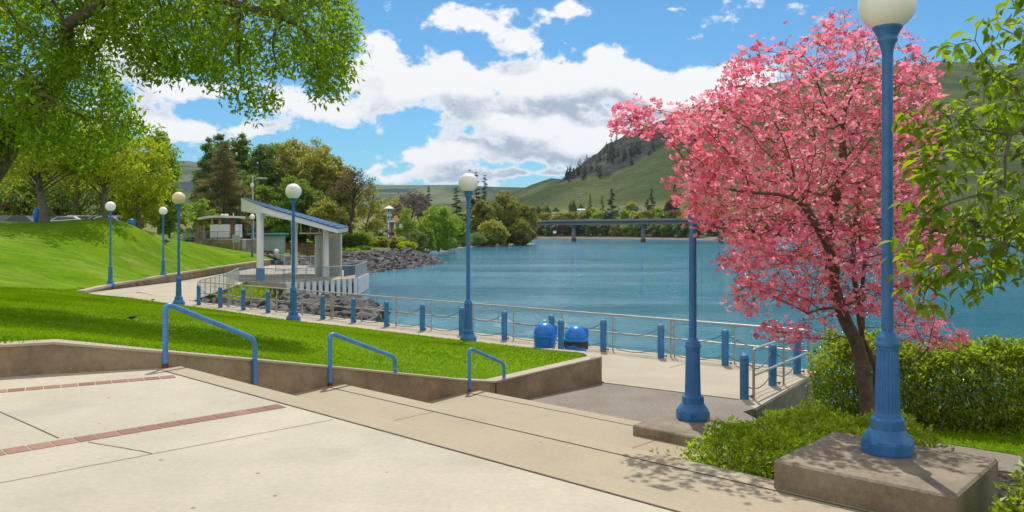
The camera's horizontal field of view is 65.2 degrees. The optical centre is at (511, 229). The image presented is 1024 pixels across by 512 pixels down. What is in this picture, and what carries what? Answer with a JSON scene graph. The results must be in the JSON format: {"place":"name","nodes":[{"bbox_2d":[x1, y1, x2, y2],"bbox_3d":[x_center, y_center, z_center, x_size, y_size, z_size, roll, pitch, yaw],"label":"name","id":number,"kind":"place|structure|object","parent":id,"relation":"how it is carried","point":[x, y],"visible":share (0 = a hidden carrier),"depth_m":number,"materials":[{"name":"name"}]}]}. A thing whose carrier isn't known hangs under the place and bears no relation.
{"place":"outdoors","nodes":[
{"label":"outdoors","id":0,"kind":"place"},
{"bbox_2d":[90,265,309,300],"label":"path","id":1,"kind":"structure","parent":0,"point":[166,289],"depth_m":47.21,"materials":[{"name":"concrete"}]},
{"bbox_2d":[199,268,238,297],"bbox_3d":[-17.976,3.176,50.181,0.309,1.407,20.958,0,0,-14],"label":"railing","id":2,"kind":"object","parent":1,"relation":"on","point":[230,277],"visible":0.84,"depth_m":47.86,"materials":[{"name":"grey metal"}]},
{"bbox_2d":[250,294,277,300],"bbox_3d":[-14.906,4.855,47.661,9.348,1.450,29.491,0,0,-20],"label":"rock bank","id":3,"kind":"object","parent":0,"point":[265,296],"depth_m":58.85,"materials":[{"name":"stone"}]},
{"bbox_2d":[189,278,298,299],"bbox_3d":[-17.767,3.913,51.716,7.345,1.335,7.871,0,0,39],"label":"reed clump","id":4,"kind":"object","parent":3,"relation":"on","point":[255,291],"visible":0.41,"depth_m":51.44,"materials":[{"name":"green plant"}]},
{"bbox_2d":[191,289,391,321],"bbox_3d":[-11.264,4.683,45.371,11.207,2.492,24.854,0,0,0],"label":"riprap","id":5,"kind":"object","parent":3,"relation":"on","point":[343,312],"visible":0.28,"depth_m":42.57,"materials":[{"name":"grey stone"}]},
{"bbox_2d":[0,219,584,378],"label":"lawn","id":6,"kind":"structure","parent":0,"point":[68,254],"depth_m":51.83,"materials":[{"name":"green plant"}]},
{"bbox_2d":[0,157,32,197],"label":"park tree","id":7,"kind":"object","parent":6,"relation":"on","point":[6,178],"visible":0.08,"depth_m":79.53,"materials":[{"name":"green plant"}]},
{"bbox_2d":[0,188,37,215],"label":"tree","id":8,"kind":"object","parent":6,"relation":"on","point":[6,207],"visible":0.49,"depth_m":95.33,"materials":[{"name":"green plant"}]},
{"bbox_2d":[7,94,117,221],"bbox_3d":[-36.407,-5.542,62.301,11.130,10.602,10.605,0,0,0],"label":"park tree","id":9,"kind":"object","parent":6,"relation":"on","point":[37,175],"visible":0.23,"depth_m":61.90,"materials":[{"name":"green plant"}]},
{"bbox_2d":[30,122,123,214],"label":"park tree","id":10,"kind":"object","parent":6,"relation":"on","point":[72,185],"visible":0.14,"depth_m":83.69,"materials":[{"name":"green plant"}]},
{"bbox_2d":[49,127,163,218],"bbox_3d":[-33.089,-4.614,64.944,8.280,8.195,7.934,0,0,0],"label":"park tree","id":11,"kind":"object","parent":6,"relation":"on","point":[107,173],"visible":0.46,"depth_m":64.65,"materials":[{"name":"green plant"}]},
{"bbox_2d":[97,134,179,229],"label":"park tree","id":12,"kind":"object","parent":6,"relation":"on","point":[139,204],"visible":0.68,"depth_m":73.59,"materials":[{"name":"green plant"}]},
{"bbox_2d":[112,179,166,228],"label":"young tree","id":13,"kind":"object","parent":6,"relation":"on","point":[127,213],"visible":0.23,"depth_m":75.49,"materials":[{"name":"green plant"}]},
{"bbox_2d":[136,127,185,234],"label":"park tree","id":14,"kind":"object","parent":6,"relation":"on","point":[173,160],"visible":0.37,"depth_m":87.65,"materials":[{"name":"green plant"}]},
{"bbox_2d":[148,194,195,238],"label":"young tree","id":15,"kind":"object","parent":6,"relation":"on","point":[171,226],"visible":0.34,"depth_m":89.83,"materials":[{"name":"green plant"}]},
{"bbox_2d":[76,259,270,292],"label":"retaining wall","id":16,"kind":"structure","parent":6,"relation":"on","point":[184,275],"depth_m":59.75,"materials":[{"name":"concrete"}]},
{"bbox_2d":[105,202,115,286],"bbox_3d":[-23.904,0.857,47.617,0.584,5.087,0.584,0,0,0],"label":"street lamp","id":17,"kind":"object","parent":16,"relation":"on","point":[110,207],"visible":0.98,"depth_m":47.55,"materials":[{"name":"metal"}]},
{"bbox_2d":[159,207,167,277],"bbox_3d":[-25.150,0.886,57.683,0.584,5.087,0.584,0,0,0],"label":"street lamp","id":18,"kind":"object","parent":16,"relation":"on","point":[163,211],"visible":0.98,"depth_m":57.63,"materials":[{"name":"metal"}]},
{"bbox_2d":[0,0,370,182],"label":"tree","id":19,"kind":"object","parent":6,"relation":"on","point":[23,116],"visible":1,"depth_m":19.44,"materials":[{"name":"green plant"}]},
{"bbox_2d":[0,286,594,378],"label":"grass","id":20,"kind":"structure","parent":6,"relation":"on","point":[65,300],"depth_m":18.18,"materials":[{"name":"green plant"}]},
{"bbox_2d":[0,339,601,401],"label":"retaining wall","id":21,"kind":"structure","parent":6,"relation":"on","point":[41,357],"depth_m":11.75,"materials":[{"name":"concrete"}]},
{"bbox_2d":[162,303,256,385],"bbox_3d":[-3.996,1.675,10.668,0.072,1.489,1.400,0,0,37],"label":"handrail","id":22,"kind":"object","parent":21,"relation":"attached to","point":[251,338],"visible":0.92,"depth_m":10.46,"materials":[{"name":"metal"}]},
{"bbox_2d":[328,332,396,385],"bbox_3d":[-2.398,2.306,12.958,0.072,1.428,1.490,0,0,37],"label":"handrail","id":23,"kind":"object","parent":21,"relation":"attached to","point":[358,343],"visible":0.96,"depth_m":12.62,"materials":[{"name":"metal"}]},
{"bbox_2d":[468,347,505,391],"bbox_3d":[-0.476,2.789,15.329,0.072,1.182,1.140,0,0,37],"label":"handrail","id":24,"kind":"object","parent":21,"relation":"attached to","point":[501,362],"visible":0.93,"depth_m":15.06,"materials":[{"name":"metal"}]},
{"bbox_2d":[241,197,347,279],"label":"pavilion","id":25,"kind":"structure","parent":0,"point":[328,249],"depth_m":66.09,"materials":[{"name":"white metal"}]},
{"bbox_2d":[0,368,673,511],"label":"plaza","id":26,"kind":"structure","parent":0,"point":[333,465],"depth_m":5.99,"materials":[{"name":"concrete"}]},
{"bbox_2d":[0,375,285,455],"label":"brick paving","id":27,"kind":"structure","parent":26,"relation":"on","point":[18,449],"depth_m":7.26,"materials":[{"name":"brown brick"}]},
{"bbox_2d":[153,232,533,264],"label":"shore ground","id":28,"kind":"structure","parent":0,"point":[174,235],"depth_m":154.01,"materials":[{"name":"stone"}]},
{"bbox_2d":[0,171,70,215],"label":"park tree","id":29,"kind":"object","parent":28,"relation":"on","point":[11,212],"visible":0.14,"depth_m":96.73,"materials":[{"name":"green plant"}]},
{"bbox_2d":[1,157,120,215],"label":"park tree","id":30,"kind":"object","parent":28,"relation":"on","point":[79,209],"visible":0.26,"depth_m":94.86,"materials":[{"name":"green plant"}]},
{"bbox_2d":[187,198,218,238],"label":"young tree","id":31,"kind":"object","parent":28,"relation":"on","point":[200,208],"visible":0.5,"depth_m":100.22,"materials":[{"name":"green plant"}]},
{"bbox_2d":[187,133,235,224],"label":"tree","id":32,"kind":"object","parent":28,"relation":"on","point":[208,148],"visible":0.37,"depth_m":136.93,"materials":[{"name":"green plant"}]},
{"bbox_2d":[197,213,244,238],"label":"booth","id":33,"kind":"object","parent":28,"relation":"on","point":[216,224],"visible":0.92,"depth_m":97.81,"materials":[{"name":"white paint"}]},
{"bbox_2d":[191,225,256,253],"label":"retaining wall","id":34,"kind":"structure","parent":28,"relation":"on","point":[202,240],"depth_m":93.85,"materials":[{"name":"concrete"}]},
{"bbox_2d":[180,140,269,240],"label":"spruce tree","id":35,"kind":"object","parent":28,"relation":"on","point":[223,169],"visible":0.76,"depth_m":115.45,"materials":[{"name":"green plant"}]},
{"bbox_2d":[222,132,258,207],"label":"tree","id":36,"kind":"object","parent":28,"relation":"on","point":[240,147],"visible":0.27,"depth_m":141.17,"materials":[{"name":"green plant"}]},
{"bbox_2d":[225,173,273,232],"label":"tree","id":37,"kind":"object","parent":28,"relation":"on","point":[261,193],"visible":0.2,"depth_m":127.40,"materials":[{"name":"green plant"}]},
{"bbox_2d":[238,143,283,205],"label":"tree","id":38,"kind":"object","parent":28,"relation":"on","point":[260,162],"visible":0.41,"depth_m":135.04,"materials":[{"name":"green plant"}]},
{"bbox_2d":[247,233,288,253],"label":"shed","id":39,"kind":"structure","parent":28,"relation":"on","point":[273,241],"depth_m":102.50,"materials":[{"name":"paint"}]},
{"bbox_2d":[256,208,302,242],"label":"bank tree","id":40,"kind":"object","parent":28,"relation":"on","point":[277,225],"visible":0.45,"depth_m":118.04,"materials":[{"name":"green plant"}]},
{"bbox_2d":[265,137,311,244],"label":"tree","id":41,"kind":"object","parent":28,"relation":"on","point":[288,160],"visible":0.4,"depth_m":138.54,"materials":[{"name":"green plant"}]},
{"bbox_2d":[271,173,325,246],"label":"tree","id":42,"kind":"object","parent":28,"relation":"on","point":[306,198],"visible":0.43,"depth_m":124.38,"materials":[{"name":"green plant"}]},
{"bbox_2d":[296,147,333,245],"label":"tree","id":43,"kind":"object","parent":28,"relation":"on","point":[310,170],"visible":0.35,"depth_m":136.48,"materials":[{"name":"green plant"}]},
{"bbox_2d":[303,196,350,242],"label":"tree","id":44,"kind":"object","parent":28,"relation":"on","point":[327,210],"visible":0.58,"depth_m":122.83,"materials":[{"name":"green plant"}]},
{"bbox_2d":[314,156,357,233],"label":"tree","id":45,"kind":"object","parent":28,"relation":"on","point":[333,171],"visible":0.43,"depth_m":134.87,"materials":[{"name":"green plant"}]},
{"bbox_2d":[336,164,362,232],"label":"tree","id":46,"kind":"object","parent":28,"relation":"on","point":[353,226],"visible":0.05,"depth_m":142.13,"materials":[{"name":"green plant"}]},
{"bbox_2d":[323,166,378,248],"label":"bare tree","id":47,"kind":"object","parent":28,"relation":"on","point":[352,175],"visible":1,"depth_m":125.57,"materials":[{"name":"brown plant"}]},
{"bbox_2d":[264,247,445,272],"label":"riprap","id":48,"kind":"object","parent":28,"relation":"on","point":[379,260],"visible":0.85,"depth_m":108.23,"materials":[{"name":"grey stone"}]},
{"bbox_2d":[342,232,372,248],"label":"hedge","id":49,"kind":"object","parent":28,"relation":"on","point":[361,239],"visible":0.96,"depth_m":124.33,"materials":[{"name":"green plant"}]},
{"bbox_2d":[354,182,386,236],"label":"tree","id":50,"kind":"object","parent":28,"relation":"on","point":[372,208],"visible":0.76,"depth_m":149.80,"materials":[{"name":"green plant"}]},
{"bbox_2d":[374,196,408,229],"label":"bare tree","id":51,"kind":"object","parent":28,"relation":"on","point":[395,200],"visible":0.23,"depth_m":273.12,"materials":[{"name":"green plant"}]},
{"bbox_2d":[384,206,405,239],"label":"tower house","id":52,"kind":"structure","parent":28,"relation":"on","point":[391,225],"depth_m":204.49,"materials":[{"name":"white paint"}]},
{"bbox_2d":[393,207,417,240],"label":"young tree","id":53,"kind":"object","parent":28,"relation":"on","point":[408,227],"visible":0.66,"depth_m":164.47,"materials":[{"name":"green plant"}]},
{"bbox_2d":[390,191,429,220],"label":"bare tree","id":54,"kind":"object","parent":28,"relation":"on","point":[412,202],"visible":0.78,"depth_m":259.68,"materials":[{"name":"brown plant"}]},
{"bbox_2d":[407,228,429,251],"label":"bush","id":55,"kind":"object","parent":28,"relation":"on","point":[418,237],"visible":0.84,"depth_m":151.73,"materials":[{"name":"green plant"}]},
{"bbox_2d":[414,201,436,231],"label":"red tree","id":56,"kind":"object","parent":28,"relation":"on","point":[419,213],"visible":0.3,"depth_m":249.05,"materials":[{"name":"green plant"}]},
{"bbox_2d":[418,226,436,253],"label":"bush","id":57,"kind":"object","parent":28,"relation":"on","point":[430,235],"visible":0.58,"depth_m":157.51,"materials":[{"name":"green plant"}]},
{"bbox_2d":[414,203,464,251],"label":"bushy willow","id":58,"kind":"object","parent":28,"relation":"on","point":[449,224],"visible":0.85,"depth_m":170.37,"materials":[{"name":"green plant"}]},
{"bbox_2d":[442,213,465,248],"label":"tree","id":59,"kind":"object","parent":28,"relation":"on","point":[462,236],"visible":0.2,"depth_m":204.59,"materials":[{"name":"green plant"}]},
{"bbox_2d":[470,231,488,245],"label":"bush","id":60,"kind":"object","parent":28,"relation":"on","point":[478,237],"visible":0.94,"depth_m":238.96,"materials":[{"name":"green plant"}]},
{"bbox_2d":[470,200,498,245],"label":"willow tree","id":61,"kind":"object","parent":28,"relation":"on","point":[482,211],"visible":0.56,"depth_m":259.81,"materials":[{"name":"green plant"}]},
{"bbox_2d":[477,218,510,246],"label":"willow tree","id":62,"kind":"object","parent":28,"relation":"on","point":[494,232],"visible":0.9,"depth_m":249.75,"materials":[{"name":"green plant"}]},
{"bbox_2d":[489,189,525,244],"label":"willow tree","id":63,"kind":"object","parent":28,"relation":"on","point":[510,206],"visible":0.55,"depth_m":269.31,"materials":[{"name":"green plant"}]},
{"bbox_2d":[504,217,535,245],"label":"willow tree","id":64,"kind":"object","parent":28,"relation":"on","point":[518,228],"visible":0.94,"depth_m":265.11,"materials":[{"name":"green plant"}]},
{"bbox_2d":[514,204,541,244],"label":"willow tree","id":65,"kind":"object","parent":28,"relation":"on","point":[528,215],"visible":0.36,"depth_m":277.92,"materials":[{"name":"green plant"}]},
{"bbox_2d":[89,292,815,409],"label":"promenade","id":66,"kind":"structure","parent":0,"point":[650,370],"depth_m":19.65,"materials":[{"name":"concrete"}]},
{"bbox_2d":[172,192,185,304],"bbox_3d":[-15.000,0.837,36.000,0.584,5.087,0.584,0,0,0],"label":"street lamp","id":67,"kind":"object","parent":66,"relation":"on","point":[178,199],"visible":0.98,"depth_m":35.93,"materials":[{"name":"metal"}]},
{"bbox_2d":[285,184,300,320],"bbox_3d":[-8.063,0.837,29.500,0.584,5.087,0.584,0,0,0],"label":"street lamp","id":68,"kind":"object","parent":66,"relation":"on","point":[293,192],"visible":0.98,"depth_m":29.41,"materials":[{"name":"metal"}]},
{"bbox_2d":[419,304,425,330],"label":"bollard","id":69,"kind":"object","parent":66,"relation":"on","point":[422,317],"visible":1,"depth_m":26.75,"materials":[{"name":"metal"}]},
{"bbox_2d":[459,173,477,341],"bbox_3d":[-1.312,0.837,24.000,0.584,5.087,0.584,0,0,0],"label":"street lamp","id":70,"kind":"object","parent":66,"relation":"on","point":[468,183],"visible":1,"depth_m":23.91,"materials":[{"name":"metal"}]},
{"bbox_2d":[197,281,809,372],"bbox_3d":[-3.671,2.892,27.765,27.817,1.076,0.054,0,0,40],"label":"railing","id":71,"kind":"object","parent":66,"relation":"on","point":[431,315],"visible":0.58,"depth_m":24.67,"materials":[{"name":"grey metal"}]},
{"bbox_2d":[501,311,508,339],"bbox_3d":[-0.203,2.929,24.526,0.255,0.901,0.192,0,0,13],"label":"bollard","id":72,"kind":"object","parent":66,"relation":"on","point":[504,325],"visible":1,"depth_m":24.45,"materials":[{"name":"metal"}]},
{"bbox_2d":[532,322,556,348],"bbox_3d":[0.860,2.908,21.000,0.650,0.945,0.650,0,0,-40],"label":"litter bin","id":73,"kind":"object","parent":66,"relation":"on","point":[544,335],"visible":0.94,"depth_m":20.78,"materials":[{"name":"blue plastic"}]},
{"bbox_2d":[558,319,564,349],"bbox_3d":[1.389,2.929,22.133,0.255,0.901,0.192,0,0,13],"label":"bollard","id":74,"kind":"object","parent":66,"relation":"on","point":[561,322],"visible":0.89,"depth_m":22.07,"materials":[{"name":"metal"}]},
{"bbox_2d":[563,326,588,351],"bbox_3d":[1.620,2.908,20.300,0.650,0.945,0.650,0,0,-40],"label":"litter bin","id":75,"kind":"object","parent":66,"relation":"on","point":[576,338],"visible":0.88,"depth_m":20.08,"materials":[{"name":"blue plastic"}]},
{"bbox_2d":[600,319,608,351],"bbox_3d":[2.571,2.929,22.233,0.255,0.901,0.192,0,0,13],"label":"bollard","id":76,"kind":"object","parent":66,"relation":"on","point":[603,336],"visible":1,"depth_m":22.17,"materials":[{"name":"metal"}]},
{"bbox_2d":[657,324,666,358],"bbox_3d":[3.957,2.929,21.086,0.255,0.901,0.192,0,0,13],"label":"bollard","id":77,"kind":"object","parent":66,"relation":"on","point":[661,327],"visible":1,"depth_m":21.02,"materials":[{"name":"metal"}]},
{"bbox_2d":[721,329,731,365],"bbox_3d":[5.344,2.929,19.940,0.255,0.901,0.192,0,0,13],"label":"bollard","id":78,"kind":"object","parent":66,"relation":"on","point":[724,347],"visible":1,"depth_m":19.87,"materials":[{"name":"metal"}]},
{"bbox_2d":[739,354,752,399],"bbox_3d":[4.674,2.929,15.987,0.255,0.901,0.192,0,0,13],"label":"bollard","id":79,"kind":"object","parent":66,"relation":"on","point":[744,376],"visible":1,"depth_m":15.92,"materials":[{"name":"metal"}]},
{"bbox_2d":[768,344,779,385],"bbox_3d":[5.677,2.929,17.364,0.255,0.901,0.192,0,0,66],"label":"bollard","id":80,"kind":"object","parent":66,"relation":"on","point":[772,361],"visible":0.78,"depth_m":17.32,"materials":[{"name":"metal"}]},
{"bbox_2d":[752,330,808,399],"bbox_3d":[5.912,2.877,17.424,0.054,1.046,3.731,0,0,37],"label":"railing","id":81,"kind":"object","parent":66,"relation":"on","point":[782,363],"visible":0.81,"depth_m":17.14,"materials":[{"name":"metal"}]},
{"bbox_2d":[755,376,815,419],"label":"pier wall","id":82,"kind":"structure","parent":66,"relation":"attached to","point":[791,397],"depth_m":16.99,"materials":[{"name":"concrete"}]},
{"bbox_2d":[793,341,804,373],"bbox_3d":[6.731,2.929,18.793,0.255,0.901,0.192,0,0,13],"label":"bollard","id":83,"kind":"object","parent":66,"relation":"on","point":[797,367],"visible":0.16,"depth_m":18.72,"materials":[{"name":"metal"}]},
{"bbox_2d":[0,0,1023,187],"label":"sky","id":84,"kind":"structure","parent":0,"point":[514,93],"materials":[{"name":"blue"}]},
{"bbox_2d":[1,61,1023,240],"bbox_3d":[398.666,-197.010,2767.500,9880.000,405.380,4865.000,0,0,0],"label":"hills","id":85,"kind":"structure","parent":0,"point":[638,179],"depth_m":907.85,"materials":[{"name":"green plant"}]},
{"bbox_2d":[647,224,661,236],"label":"shore bush","id":86,"kind":"object","parent":85,"relation":"on","point":[653,229],"visible":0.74,"depth_m":452.27,"materials":[{"name":"green plant"}]},
{"bbox_2d":[659,224,675,236],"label":"shore bush","id":87,"kind":"object","parent":85,"relation":"on","point":[664,229],"visible":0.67,"depth_m":444.83,"materials":[{"name":"green plant"}]},
{"bbox_2d":[672,224,688,236],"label":"shore bush","id":88,"kind":"object","parent":85,"relation":"on","point":[679,231],"visible":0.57,"depth_m":436.81,"materials":[{"name":"green plant"}]},
{"bbox_2d":[946,212,978,235],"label":"shore tree","id":89,"kind":"object","parent":85,"relation":"on","point":[967,222],"visible":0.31,"depth_m":406.18,"materials":[{"name":"green plant"}]},
{"bbox_2d":[156,366,873,511],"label":"stairs","id":90,"kind":"structure","parent":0,"point":[670,487],"depth_m":8.60,"materials":[{"name":"concrete"}]},
{"bbox_2d":[0,371,867,511],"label":"pavement joints","id":91,"kind":"object","parent":90,"relation":"on","point":[440,446],"visible":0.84,"depth_m":7.02,"materials":[{"name":"concrete"}]},
{"bbox_2d":[138,238,1023,402],"bbox_3d":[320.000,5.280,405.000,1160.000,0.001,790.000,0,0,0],"label":"lake water","id":92,"kind":"structure","parent":0,"point":[638,277],"depth_m":65.35,"materials":[{"name":"blue liquid"}]},
{"bbox_2d":[188,267,368,295],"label":"stage deck","id":93,"kind":"structure","parent":92,"relation":"in","point":[362,280],"depth_m":63.72,"materials":[{"name":"concrete"}]},
{"bbox_2d":[239,267,327,282],"bbox_3d":[-17.112,3.356,59.682,6.547,1.048,2.987,0,0,-13],"label":"railing","id":94,"kind":"object","parent":93,"relation":"on","point":[283,281],"visible":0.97,"depth_m":59.44,"materials":[{"name":"grey metal"}]},
{"bbox_2d":[327,265,355,278],"bbox_3d":[-13.450,3.356,63.175,0.053,1.048,3.198,0,0,33],"label":"railing","id":95,"kind":"object","parent":93,"relation":"on","point":[354,271],"visible":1,"depth_m":63.51,"materials":[{"name":"grey metal"}]},
{"bbox_2d":[403,215,929,242],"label":"road bridge","id":96,"kind":"structure","parent":92,"relation":"in","point":[574,224],"depth_m":348.41,"materials":[{"name":"concrete"}]},
{"bbox_2d":[526,383,762,425],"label":"asphalt","id":97,"kind":"structure","parent":0,"point":[633,403],"depth_m":15.68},
{"bbox_2d":[633,412,749,449],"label":"lamp plinth","id":98,"kind":"structure","parent":97,"relation":"on","point":[670,428],"depth_m":11.62,"materials":[{"name":"concrete"}]},
{"bbox_2d":[675,101,710,421],"bbox_3d":[2.748,0.454,12.161,0.554,4.833,0.554,0,0,0],"label":"street lamp","id":99,"kind":"object","parent":98,"relation":"on","point":[692,407],"visible":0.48,"depth_m":12.08,"materials":[{"name":"blue metal"}]},
{"bbox_2d":[709,400,1023,511],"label":"garden bed","id":100,"kind":"object","parent":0,"point":[1005,477],"visible":0.12,"depth_m":9.81,"materials":[{"name":"soil"}]},
{"bbox_2d":[606,7,980,416],"bbox_3d":[3.954,0.062,10.810,3.981,6.335,5.296,0,0,44],"label":"dogwood tree","id":101,"kind":"object","parent":100,"relation":"on","point":[830,254],"visible":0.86,"depth_m":10.61,"materials":[{"name":"pink plant"}]},
{"bbox_2d":[674,397,954,479],"bbox_3d":[3.830,2.708,9.963,3.444,0.865,2.497,0,0,-35],"label":"shrub","id":102,"kind":"object","parent":100,"relation":"on","point":[804,428],"visible":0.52,"depth_m":9.73,"materials":[{"name":"green plant"}]},
{"bbox_2d":[774,432,997,511],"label":"lamp plinth","id":103,"kind":"structure","parent":100,"relation":"on","point":[839,468],"depth_m":7.15,"materials":[{"name":"concrete"}]},
{"bbox_2d":[858,0,917,458],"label":"street lamp","id":104,"kind":"object","parent":103,"relation":"on","point":[885,434],"visible":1,"depth_m":7.67,"materials":[{"name":"blue metal"}]},
{"bbox_2d":[877,0,1023,321],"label":"cherry tree","id":105,"kind":"object","parent":100,"relation":"on","point":[1002,126],"visible":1,"depth_m":6.41,"materials":[{"name":"green plant"}]},
{"bbox_2d":[988,449,1023,511],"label":"shrub","id":106,"kind":"object","parent":100,"relation":"on","point":[1015,499],"visible":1,"depth_m":6.48,"materials":[{"name":"green plant"}]},
{"bbox_2d":[763,407,1023,455],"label":"garden lawn","id":107,"kind":"structure","parent":0,"point":[979,446],"depth_m":11.67,"materials":[{"name":"plant"}]},
{"bbox_2d":[805,325,1023,435],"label":"hedge","id":108,"kind":"object","parent":107,"relation":"on","point":[977,357],"visible":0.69,"depth_m":12.29,"materials":[{"name":"green plant"}]},
{"bbox_2d":[925,441,1022,474],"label":"garden path","id":109,"kind":"structure","parent":0,"point":[1007,463],"depth_m":10.77,"materials":[{"name":"concrete"}]},
{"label":"car park","id":110,"kind":"structure","parent":0,"visible":0},
{"bbox_2d":[0,215,32,221],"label":"parked car","id":111,"kind":"object","parent":110,"relation":"on","point":[10,218],"visible":0.03,"depth_m":75.67,"materials":[{"name":"grey paint"}]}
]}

